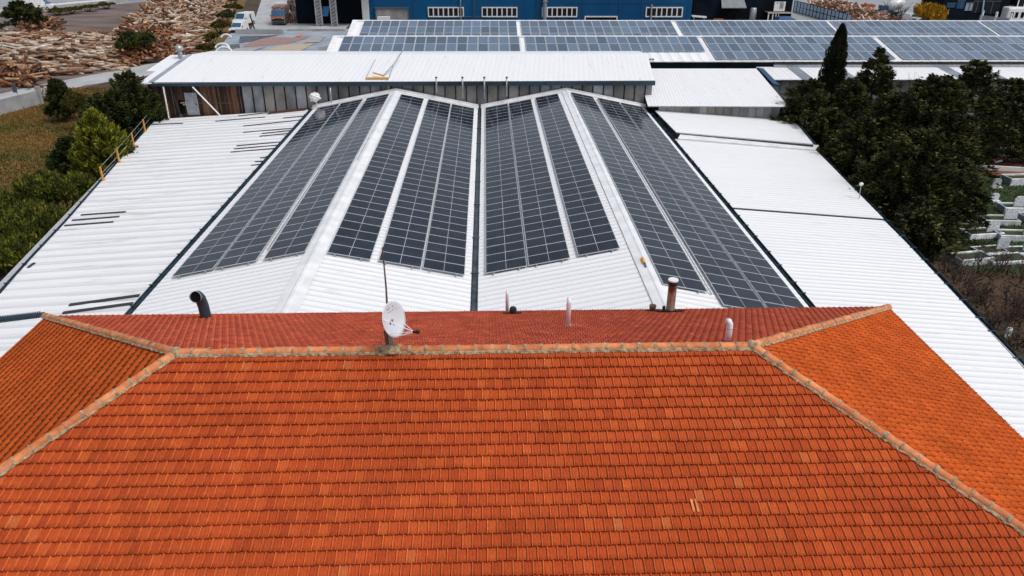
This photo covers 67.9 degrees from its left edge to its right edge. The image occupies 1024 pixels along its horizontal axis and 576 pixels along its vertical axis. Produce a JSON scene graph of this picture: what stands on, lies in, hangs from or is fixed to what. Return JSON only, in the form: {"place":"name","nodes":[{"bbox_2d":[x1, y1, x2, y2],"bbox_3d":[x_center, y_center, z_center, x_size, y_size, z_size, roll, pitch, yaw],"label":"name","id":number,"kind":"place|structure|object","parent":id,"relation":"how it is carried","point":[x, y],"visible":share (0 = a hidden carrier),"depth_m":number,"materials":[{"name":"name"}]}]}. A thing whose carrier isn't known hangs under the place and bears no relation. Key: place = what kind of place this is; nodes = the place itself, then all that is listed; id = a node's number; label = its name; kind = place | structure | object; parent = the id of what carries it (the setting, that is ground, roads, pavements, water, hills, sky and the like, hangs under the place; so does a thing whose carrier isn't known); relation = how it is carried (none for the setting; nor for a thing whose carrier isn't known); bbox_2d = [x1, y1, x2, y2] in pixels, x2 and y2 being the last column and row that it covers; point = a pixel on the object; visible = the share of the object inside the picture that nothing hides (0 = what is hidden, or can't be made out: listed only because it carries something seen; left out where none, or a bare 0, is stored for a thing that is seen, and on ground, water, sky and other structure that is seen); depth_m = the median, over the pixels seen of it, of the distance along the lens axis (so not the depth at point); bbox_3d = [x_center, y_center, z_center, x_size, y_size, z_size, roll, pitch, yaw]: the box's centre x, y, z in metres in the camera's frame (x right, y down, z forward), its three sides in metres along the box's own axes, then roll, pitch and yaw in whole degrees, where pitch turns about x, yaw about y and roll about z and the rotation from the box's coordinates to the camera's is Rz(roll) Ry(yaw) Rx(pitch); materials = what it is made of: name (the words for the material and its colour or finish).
{"place":"outdoors","nodes":[
{"label":"outdoors","id":0,"kind":"place"},
{"bbox_2d":[0,0,146,10],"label":"highway","id":1,"kind":"structure","parent":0,"point":[4,3],"depth_m":175.33,"materials":[{"name":"grey asphalt"}]},
{"bbox_2d":[0,0,144,12],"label":"highway barrier","id":2,"kind":"object","parent":1,"relation":"on","point":[72,4],"visible":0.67,"depth_m":166.34,"materials":[{"name":"grey concrete"}]},
{"bbox_2d":[0,87,147,279],"bbox_3d":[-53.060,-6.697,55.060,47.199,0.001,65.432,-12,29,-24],"label":"meadow","id":3,"kind":"structure","parent":0,"point":[27,139],"depth_m":68.31,"materials":[{"name":"green plant"}]},
{"bbox_2d":[0,188,28,208],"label":"pine shrub","id":4,"kind":"object","parent":3,"relation":"on","point":[7,199],"visible":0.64,"depth_m":47.37,"materials":[{"name":"green plant"}]},
{"bbox_2d":[0,231,41,278],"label":"pine shrub","id":5,"kind":"object","parent":3,"relation":"on","point":[15,249],"visible":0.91,"depth_m":41.45,"materials":[{"name":"green plant"}]},
{"bbox_2d":[0,86,43,114],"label":"boundary wall","id":6,"kind":"structure","parent":3,"relation":"on","point":[16,102],"depth_m":79.17,"materials":[{"name":"grey concrete"}]},
{"bbox_2d":[0,197,70,240],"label":"pine shrub","id":7,"kind":"object","parent":3,"relation":"on","point":[31,216],"visible":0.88,"depth_m":44.56,"materials":[{"name":"green plant"}]},
{"bbox_2d":[12,169,96,210],"bbox_3d":[-29.473,-6.021,49.319,4.208,4.159,4.507,-1,26,-2],"label":"pine shrub","id":8,"kind":"object","parent":3,"relation":"on","point":[54,186],"visible":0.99,"depth_m":47.72,"materials":[{"name":"green plant"}]},
{"bbox_2d":[43,77,77,120],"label":"conifer","id":9,"kind":"object","parent":3,"relation":"on","point":[56,89],"visible":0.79,"depth_m":73.48,"materials":[{"name":"green plant"}]},
{"bbox_2d":[45,134,84,175],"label":"conifer","id":10,"kind":"object","parent":3,"relation":"on","point":[58,160],"visible":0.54,"depth_m":56.59,"materials":[{"name":"green plant"}]},
{"bbox_2d":[60,89,90,120],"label":"bush","id":11,"kind":"object","parent":3,"relation":"on","point":[75,100],"visible":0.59,"depth_m":69.73,"materials":[{"name":"green plant"}]},
{"bbox_2d":[65,106,137,186],"bbox_3d":[-29.796,-10.143,55.400,5.405,6.137,5.693,-1,26,-2],"label":"thuja","id":12,"kind":"object","parent":3,"relation":"on","point":[96,130],"visible":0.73,"depth_m":54.19,"materials":[{"name":"green plant"}]},
{"bbox_2d":[68,89,150,140],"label":"conifer","id":13,"kind":"object","parent":3,"relation":"on","point":[98,101],"visible":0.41,"depth_m":62.28,"materials":[{"name":"green plant"}]},
{"bbox_2d":[0,63,156,98],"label":"track","id":14,"kind":"structure","parent":0,"point":[140,71],"depth_m":93.83,"materials":[{"name":"grey concrete"}]},
{"bbox_2d":[0,1,220,93],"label":"dirt yard","id":15,"kind":"structure","parent":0,"point":[101,18],"depth_m":143.96,"materials":[{"name":"soil"}]},
{"bbox_2d":[0,0,48,30],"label":"tree","id":16,"kind":"object","parent":15,"relation":"on","point":[16,10],"visible":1,"depth_m":122.98,"materials":[{"name":"green plant"}]},
{"bbox_2d":[0,0,234,87],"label":"logs","id":17,"kind":"object","parent":15,"relation":"on","point":[178,29],"visible":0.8,"depth_m":117.02,"materials":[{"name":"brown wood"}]},
{"bbox_2d":[114,30,156,48],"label":"bush","id":18,"kind":"object","parent":15,"relation":"on","point":[129,39],"visible":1,"depth_m":103.24,"materials":[{"name":"green plant"}]},
{"bbox_2d":[202,0,245,51],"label":"verge","id":19,"kind":"structure","parent":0,"point":[225,30],"depth_m":134.63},
{"bbox_2d":[252,0,349,28],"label":"road","id":20,"kind":"structure","parent":0,"point":[263,18],"depth_m":141.46,"materials":[{"name":"grey concrete"}]},
{"bbox_2d":[270,4,288,24],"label":"truck","id":21,"kind":"object","parent":20,"relation":"on","point":[278,15],"visible":0.89,"depth_m":139.36,"materials":[{"name":"grey paint"}]},
{"bbox_2d":[0,304,1023,575],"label":"tiled house","id":22,"kind":"structure","parent":0,"point":[872,440],"depth_m":17.75,"materials":[{"name":"tile"}]},
{"bbox_2d":[189,291,211,317],"bbox_3d":[-11.033,0.809,27.122,0.448,1.741,0.588,6,27,12],"label":"flue pipe","id":23,"kind":"object","parent":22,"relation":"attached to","point":[198,298],"visible":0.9,"depth_m":26.92,"materials":[{"name":"metal"}]},
{"bbox_2d":[378,301,419,353],"bbox_3d":[-2.895,1.067,19.097,0.786,1.440,1.112,-16,31,-30],"label":"satellite dish","id":24,"kind":"object","parent":22,"relation":"on","point":[393,319],"visible":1,"depth_m":19.21,"materials":[{"name":"paint"}]},
{"bbox_2d":[656,277,684,311],"bbox_3d":[5.841,0.429,27.915,1.084,1.660,0.596,-1,26,-2],"label":"rusty chimney","id":25,"kind":"object","parent":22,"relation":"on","point":[671,294],"visible":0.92,"depth_m":27.72,"materials":[{"name":"metal"}]},
{"bbox_2d":[361,0,692,19],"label":"blue building","id":26,"kind":"structure","parent":0,"point":[535,9],"depth_m":141.78,"materials":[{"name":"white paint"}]},
{"bbox_2d":[374,7,408,19],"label":"roller door","id":27,"kind":"structure","parent":26,"relation":"in","point":[395,13],"depth_m":141.16,"materials":[{"name":"grey metal"}]},
{"bbox_2d":[428,7,463,16],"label":"window","id":28,"kind":"structure","parent":26,"relation":"in","point":[432,11],"depth_m":141.44,"materials":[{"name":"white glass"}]},
{"bbox_2d":[482,7,516,16],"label":"window","id":29,"kind":"structure","parent":26,"relation":"in","point":[486,11],"depth_m":141.71,"materials":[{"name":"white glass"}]},
{"bbox_2d":[542,7,577,16],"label":"window","id":30,"kind":"structure","parent":26,"relation":"in","point":[551,11],"depth_m":142.06,"materials":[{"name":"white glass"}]},
{"bbox_2d":[645,7,682,16],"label":"window","id":31,"kind":"structure","parent":26,"relation":"in","point":[656,11],"depth_m":142.65,"materials":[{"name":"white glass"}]},
{"bbox_2d":[72,0,1023,360],"bbox_3d":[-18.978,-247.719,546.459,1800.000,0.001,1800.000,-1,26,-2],"label":"ground","id":32,"kind":"structure","parent":0,"point":[254,6],"depth_m":42.42,"materials":[{"name":"soil"}]},
{"bbox_2d":[105,69,168,142],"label":"conifer","id":33,"kind":"object","parent":32,"relation":"on","point":[127,80],"visible":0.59,"depth_m":62.80,"materials":[{"name":"green plant"}]},
{"bbox_2d":[125,87,168,137],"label":"conifer","id":34,"kind":"object","parent":32,"relation":"on","point":[151,95],"visible":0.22,"depth_m":64.26,"materials":[{"name":"green plant"}]},
{"bbox_2d":[0,108,307,357],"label":"lean to shed","id":35,"kind":"object","parent":32,"relation":"on","point":[116,241],"visible":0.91,"depth_m":42.95,"materials":[{"name":"white metal"}]},
{"bbox_2d":[218,29,348,50],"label":"patched shed","id":36,"kind":"structure","parent":32,"relation":"on","point":[280,40],"depth_m":102.35,"materials":[{"name":"grey concrete"}]},
{"bbox_2d":[295,0,362,25],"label":"open shelter","id":37,"kind":"object","parent":32,"relation":"on","point":[340,11],"visible":0.99,"depth_m":141.31,"materials":[{"name":"black metal"}]},
{"bbox_2d":[141,51,654,118],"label":"long barn","id":38,"kind":"structure","parent":32,"relation":"on","point":[213,83],"depth_m":66.55,"materials":[{"name":"white metal"}]},
{"bbox_2d":[184,93,199,114],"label":"door","id":39,"kind":"structure","parent":38,"relation":"in","point":[193,107],"depth_m":65.77,"materials":[{"name":"metal"}]},
{"bbox_2d":[125,88,815,314],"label":"factory hall","id":40,"kind":"structure","parent":32,"relation":"on","point":[315,277],"depth_m":34.07,"materials":[{"name":"white metal"}]},
{"bbox_2d":[172,99,362,277],"bbox_3d":[-14.026,-8.236,49.430,3.917,0.814,33.655,-1,26,-2],"label":"solar array","id":41,"kind":"object","parent":40,"relation":"on","point":[248,246],"visible":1,"depth_m":42.85,"materials":[{"name":"glass"}]},
{"bbox_2d":[263,94,388,259],"bbox_3d":[-10.774,-8.824,49.211,1.918,0.424,33.655,-1,26,-2],"label":"solar array","id":42,"kind":"object","parent":40,"relation":"on","point":[298,232],"visible":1,"depth_m":42.63,"materials":[{"name":"glass"}]},
{"bbox_2d":[327,94,423,260],"bbox_3d":[-7.877,-8.796,49.259,1.917,0.431,33.655,-1,26,-2],"label":"solar array","id":43,"kind":"object","parent":40,"relation":"on","point":[357,232],"visible":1,"depth_m":42.68,"materials":[{"name":"glass"}]},
{"bbox_2d":[378,99,473,275],"bbox_3d":[-4.645,-8.288,49.734,3.895,0.829,33.655,-1,26,-2],"label":"solar array","id":44,"kind":"object","parent":40,"relation":"on","point":[405,239],"visible":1,"depth_m":43.24,"materials":[{"name":"glass"}]},
{"bbox_2d":[485,99,569,273],"bbox_3d":[0.202,-8.385,50.023,3.899,0.788,33.655,-1,26,-2],"label":"solar array","id":45,"kind":"object","parent":40,"relation":"on","point":[545,239],"visible":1,"depth_m":43.60,"materials":[{"name":"glass"}]},
{"bbox_2d":[535,94,619,255],"bbox_3d":[3.470,-9.022,49.937,1.919,0.408,33.655,-1,26,-2],"label":"solar array","id":46,"kind":"object","parent":40,"relation":"on","point":[591,227],"visible":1,"depth_m":43.45,"materials":[{"name":"glass"}]},
{"bbox_2d":[571,92,707,292],"bbox_3d":[6.559,-8.255,48.170,1.914,0.436,37.715,-1,26,-2],"label":"solar array","id":47,"kind":"object","parent":40,"relation":"on","point":[666,254],"visible":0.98,"depth_m":40.04,"materials":[{"name":"glass"}]},
{"bbox_2d":[597,98,803,307],"bbox_3d":[9.860,-7.464,48.126,3.915,0.847,38.730,-1,26,-2],"label":"solar array","id":48,"kind":"object","parent":40,"relation":"on","point":[730,285],"visible":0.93,"depth_m":39.87,"materials":[{"name":"glass"}]},
{"bbox_2d":[326,20,1023,74],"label":"solar shed","id":49,"kind":"structure","parent":32,"relation":"on","point":[706,58],"depth_m":76.48,"materials":[{"name":"white metal"}]},
{"bbox_2d":[338,36,519,51],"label":"solar array","id":50,"kind":"object","parent":49,"relation":"on","point":[480,43],"visible":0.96,"depth_m":78.22,"materials":[{"name":"glass"}]},
{"bbox_2d":[359,21,517,35],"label":"solar array","id":51,"kind":"object","parent":49,"relation":"on","point":[486,28],"visible":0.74,"depth_m":89.59,"materials":[{"name":"glass"}]},
{"bbox_2d":[520,21,678,35],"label":"solar array","id":52,"kind":"object","parent":49,"relation":"on","point":[593,28],"visible":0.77,"depth_m":90.18,"materials":[{"name":"glass"}]},
{"bbox_2d":[525,36,704,51],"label":"solar array","id":53,"kind":"object","parent":49,"relation":"on","point":[659,44],"visible":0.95,"depth_m":78.80,"materials":[{"name":"glass"}]},
{"bbox_2d":[676,21,835,35],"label":"solar array","id":54,"kind":"object","parent":49,"relation":"on","point":[756,28],"visible":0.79,"depth_m":90.78,"materials":[{"name":"glass"}]},
{"bbox_2d":[702,36,895,59],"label":"solar array","id":55,"kind":"object","parent":49,"relation":"on","point":[801,47],"visible":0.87,"depth_m":78.57,"materials":[{"name":"glass"}]},
{"bbox_2d":[830,21,998,35],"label":"solar array","id":56,"kind":"object","parent":49,"relation":"on","point":[915,28],"visible":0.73,"depth_m":91.39,"materials":[{"name":"glass"}]},
{"bbox_2d":[878,36,1023,59],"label":"solar array","id":57,"kind":"object","parent":49,"relation":"on","point":[958,47],"visible":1,"depth_m":79.12,"materials":[{"name":"glass"}]},
{"bbox_2d":[981,21,1023,35],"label":"solar array","id":58,"kind":"object","parent":49,"relation":"on","point":[1009,28],"visible":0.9,"depth_m":92.06,"materials":[{"name":"glass"}]},
{"bbox_2d":[645,67,785,124],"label":"side barn","id":59,"kind":"structure","parent":32,"relation":"on","point":[749,92],"depth_m":67.32,"materials":[{"name":"white metal"}]},
{"bbox_2d":[770,77,845,143],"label":"conifer","id":60,"kind":"object","parent":32,"relation":"on","point":[797,107],"visible":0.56,"depth_m":63.94,"materials":[{"name":"green plant"}]},
{"bbox_2d":[805,106,851,171],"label":"conifer","id":61,"kind":"object","parent":32,"relation":"on","point":[831,119],"visible":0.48,"depth_m":60.29,"materials":[{"name":"green plant"}]},
{"bbox_2d":[811,23,847,110],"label":"cypress","id":62,"kind":"object","parent":32,"relation":"on","point":[833,70],"visible":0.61,"depth_m":68.06,"materials":[{"name":"green plant"}]},
{"bbox_2d":[655,110,1023,437],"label":"side shed","id":63,"kind":"structure","parent":32,"relation":"on","point":[827,236],"depth_m":40.39,"materials":[{"name":"white metal"}]},
{"bbox_2d":[801,77,885,150],"bbox_3d":[28.323,-14.093,64.074,6.250,7.104,7.252,-1,26,-2],"label":"conifer","id":64,"kind":"object","parent":32,"relation":"on","point":[848,90],"visible":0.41,"depth_m":62.92,"materials":[{"name":"green plant"}]},
{"bbox_2d":[816,116,888,185],"bbox_3d":[25.136,-9.799,55.944,7.749,5.748,7.507,-1,26,-2],"label":"conifer","id":65,"kind":"object","parent":32,"relation":"on","point":[840,154],"visible":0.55,"depth_m":55.26,"materials":[{"name":"green plant"}]},
{"bbox_2d":[832,46,906,122],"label":"conifer","id":66,"kind":"object","parent":32,"relation":"on","point":[884,81],"visible":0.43,"depth_m":65.10,"materials":[{"name":"green plant"}]},
{"bbox_2d":[847,151,918,222],"bbox_3d":[24.520,-7.011,51.061,6.533,4.946,6.436,21,33,36],"label":"conifer","id":67,"kind":"object","parent":32,"relation":"on","point":[872,169],"visible":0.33,"depth_m":49.51,"materials":[{"name":"green plant"}]},
{"bbox_2d":[841,91,926,179],"bbox_3d":[29.383,-11.905,59.093,9.127,6.843,9.358,-1,26,-2],"label":"conifer","id":68,"kind":"object","parent":32,"relation":"on","point":[889,102],"visible":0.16,"depth_m":57.65,"materials":[{"name":"green plant"}]},
{"bbox_2d":[756,67,1023,125],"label":"lean to roof","id":69,"kind":"object","parent":32,"relation":"on","point":[785,77],"visible":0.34,"depth_m":74.02,"materials":[{"name":"white metal"}]},
{"bbox_2d":[846,125,986,249],"bbox_3d":[25.772,-7.020,49.169,8.572,7.001,9.556,-1,26,-2],"label":"conifer","id":70,"kind":"object","parent":32,"relation":"on","point":[917,153],"visible":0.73,"depth_m":47.56,"materials":[{"name":"green plant"}]},
{"bbox_2d":[841,73,1000,192],"bbox_3d":[30.089,-11.409,55.905,10.945,8.671,10.417,23,34,38],"label":"conifer","id":71,"kind":"object","parent":32,"relation":"on","point":[945,92],"visible":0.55,"depth_m":54.06,"materials":[{"name":"green plant"}]},
{"bbox_2d":[890,207,966,261],"bbox_3d":[24.982,-3.602,46.610,5.620,2.780,4.935,-1,26,-2],"label":"bush","id":72,"kind":"object","parent":32,"relation":"on","point":[931,236],"visible":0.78,"depth_m":45.66,"materials":[{"name":"green plant"}]},
{"bbox_2d":[934,247,972,273],"bbox_3d":[25.411,-1.666,43.946,1.891,1.530,1.691,-1,26,-2],"label":"bare shrub","id":73,"kind":"object","parent":32,"relation":"on","point":[945,264],"visible":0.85,"depth_m":43.86,"materials":[{"name":"brown plant"}]},
{"bbox_2d":[945,252,992,284],"bbox_3d":[25.276,-1.132,42.662,2.150,1.699,2.794,-1,26,-2],"label":"bare shrub","id":74,"kind":"object","parent":32,"relation":"on","point":[957,269],"visible":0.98,"depth_m":42.63,"materials":[{"name":"brown plant"}]},
{"bbox_2d":[923,255,1023,354],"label":"leaf litter","id":75,"kind":"object","parent":32,"relation":"on","point":[1010,341],"visible":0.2,"depth_m":41.16,"materials":[{"name":"brown plant"}]},
{"bbox_2d":[935,59,1022,177],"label":"conifer","id":76,"kind":"object","parent":32,"relation":"on","point":[980,75],"visible":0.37,"depth_m":59.83,"materials":[{"name":"green plant"}]},
{"bbox_2d":[963,280,995,307],"bbox_3d":[24.969,0.287,40.298,1.625,1.230,2.314,-1,26,-2],"label":"bare shrub","id":77,"kind":"object","parent":32,"relation":"on","point":[978,295],"visible":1,"depth_m":40.40,"materials":[{"name":"brown plant"}]},
{"bbox_2d":[968,242,1014,276],"bbox_3d":[27.178,-1.465,43.279,2.855,1.768,2.173,-1,26,-2],"label":"bare shrub","id":78,"kind":"object","parent":32,"relation":"on","point":[979,259],"visible":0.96,"depth_m":43.43,"materials":[{"name":"brown plant"}]},
{"bbox_2d":[970,76,1023,172],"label":"conifer","id":79,"kind":"object","parent":32,"relation":"on","point":[1014,97],"visible":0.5,"depth_m":62.09,"materials":[{"name":"green plant"}]},
{"bbox_2d":[979,305,1020,335],"bbox_3d":[24.195,1.626,37.383,2.281,1.390,2.310,-1,26,-2],"label":"bare shrub","id":80,"kind":"object","parent":32,"relation":"on","point":[996,320],"visible":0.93,"depth_m":37.69,"materials":[{"name":"brown plant"}]},
{"bbox_2d":[987,292,1023,320],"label":"bare shrub","id":81,"kind":"object","parent":32,"relation":"on","point":[1017,309],"visible":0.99,"depth_m":38.71,"materials":[{"name":"brown plant"}]},
{"bbox_2d":[791,0,921,19],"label":"paved yard","id":82,"kind":"structure","parent":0,"point":[799,16],"depth_m":178.07,"materials":[{"name":"concrete"}]},
{"bbox_2d":[691,0,792,19],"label":"dark warehouse","id":83,"kind":"structure","parent":82,"relation":"on","point":[728,9],"depth_m":145.73,"materials":[{"name":"metal"}]},
{"bbox_2d":[793,0,851,19],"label":"glazed fence","id":84,"kind":"object","parent":82,"relation":"on","point":[817,11],"visible":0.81,"depth_m":152.29,"materials":[{"name":"glass"}]},
{"bbox_2d":[812,2,893,19],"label":"rubble mound","id":85,"kind":"object","parent":82,"relation":"on","point":[866,17],"visible":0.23,"depth_m":148.11,"materials":[{"name":"brown stone"}]},
{"bbox_2d":[807,0,906,19],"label":"debris","id":86,"kind":"object","parent":85,"relation":"on","point":[848,7],"visible":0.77,"depth_m":154.11,"materials":[{"name":"brown wood"}]},
{"bbox_2d":[878,0,905,15],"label":"mixer truck","id":87,"kind":"object","parent":82,"relation":"on","point":[895,3],"visible":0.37,"depth_m":156.02,"materials":[{"name":"white paint"}]},
{"bbox_2d":[913,0,949,19],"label":"bush","id":88,"kind":"object","parent":82,"relation":"on","point":[933,11],"visible":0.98,"depth_m":139.01,"materials":[{"name":"yellow plant"}]},
{"bbox_2d":[921,0,1009,19],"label":"dark house","id":89,"kind":"structure","parent":82,"relation":"on","point":[966,9],"depth_m":146.16,"materials":[{"name":"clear glass"}]},
{"bbox_2d":[984,1,1000,13],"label":"window","id":90,"kind":"structure","parent":89,"relation":"in","point":[990,7],"depth_m":146.07,"materials":[{"name":"glass"}]},
{"bbox_2d":[1000,0,1023,19],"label":"white building","id":91,"kind":"structure","parent":82,"relation":"on","point":[1015,8],"depth_m":145.24,"materials":[{"name":"paint"}]},
{"bbox_2d":[950,176,1023,273],"bbox_3d":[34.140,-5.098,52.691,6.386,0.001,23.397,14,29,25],"label":"lawn","id":92,"kind":"structure","parent":0,"point":[1008,199],"depth_m":52.67,"materials":[{"name":"green plant"}]},
{"bbox_2d":[928,153,994,232],"bbox_3d":[29.073,-6.502,50.279,6.296,4.756,5.638,-1,26,-2],"label":"conifer","id":93,"kind":"object","parent":92,"relation":"on","point":[982,208],"visible":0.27,"depth_m":49.11,"materials":[{"name":"green plant"}]},
{"bbox_2d":[951,250,994,265],"bbox_3d":[27.385,-1.775,45.427,2.300,0.400,1.200,-5,27,-11],"label":"grave","id":94,"kind":"object","parent":92,"relation":"on","point":[970,255],"visible":0.54,"depth_m":45.24,"materials":[{"name":"white stone"}]},
{"bbox_2d":[958,220,1004,239],"bbox_3d":[30.280,-3.842,48.952,2.400,1.030,1.200,-4,26,-8],"label":"grave","id":95,"kind":"object","parent":92,"relation":"on","point":[988,232],"visible":0.69,"depth_m":48.88,"materials":[{"name":"white stone"}]},
{"bbox_2d":[970,237,1011,253],"bbox_3d":[29.654,-2.686,46.800,2.200,0.846,1.200,-4,27,-9],"label":"grave","id":96,"kind":"object","parent":92,"relation":"on","point":[1004,241],"visible":0.66,"depth_m":46.87,"materials":[{"name":"white stone"}]},
{"bbox_2d":[975,208,1021,225],"bbox_3d":[32.690,-4.890,51.112,2.500,1.030,1.200,2,26,3],"label":"grave","id":97,"kind":"object","parent":92,"relation":"on","point":[1009,217],"visible":0.56,"depth_m":50.94,"materials":[{"name":"white stone"}]},
{"bbox_2d":[982,244,1023,275],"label":"bare shrub","id":98,"kind":"object","parent":92,"relation":"on","point":[1006,258],"visible":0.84,"depth_m":43.95,"materials":[{"name":"brown plant"}]},
{"bbox_2d":[989,252,1023,265],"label":"grave","id":99,"kind":"object","parent":92,"relation":"on","point":[1017,256],"visible":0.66,"depth_m":45.53,"materials":[{"name":"white stone"}]},
{"bbox_2d":[993,229,1023,241],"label":"grave","id":100,"kind":"object","parent":92,"relation":"on","point":[1015,235],"visible":0.64,"depth_m":48.54,"materials":[{"name":"white stone"}]},
{"bbox_2d":[995,196,1023,212],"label":"grave","id":101,"kind":"object","parent":92,"relation":"on","point":[1017,203],"visible":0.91,"depth_m":52.99,"materials":[{"name":"white stone"}]},
{"bbox_2d":[999,173,1023,185],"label":"grave","id":102,"kind":"object","parent":92,"relation":"on","point":[1013,179],"visible":0.81,"depth_m":58.56,"materials":[{"name":"white stone"}]},
{"bbox_2d":[963,156,1023,175],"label":"clay path","id":103,"kind":"structure","parent":0,"point":[1016,164],"depth_m":63.31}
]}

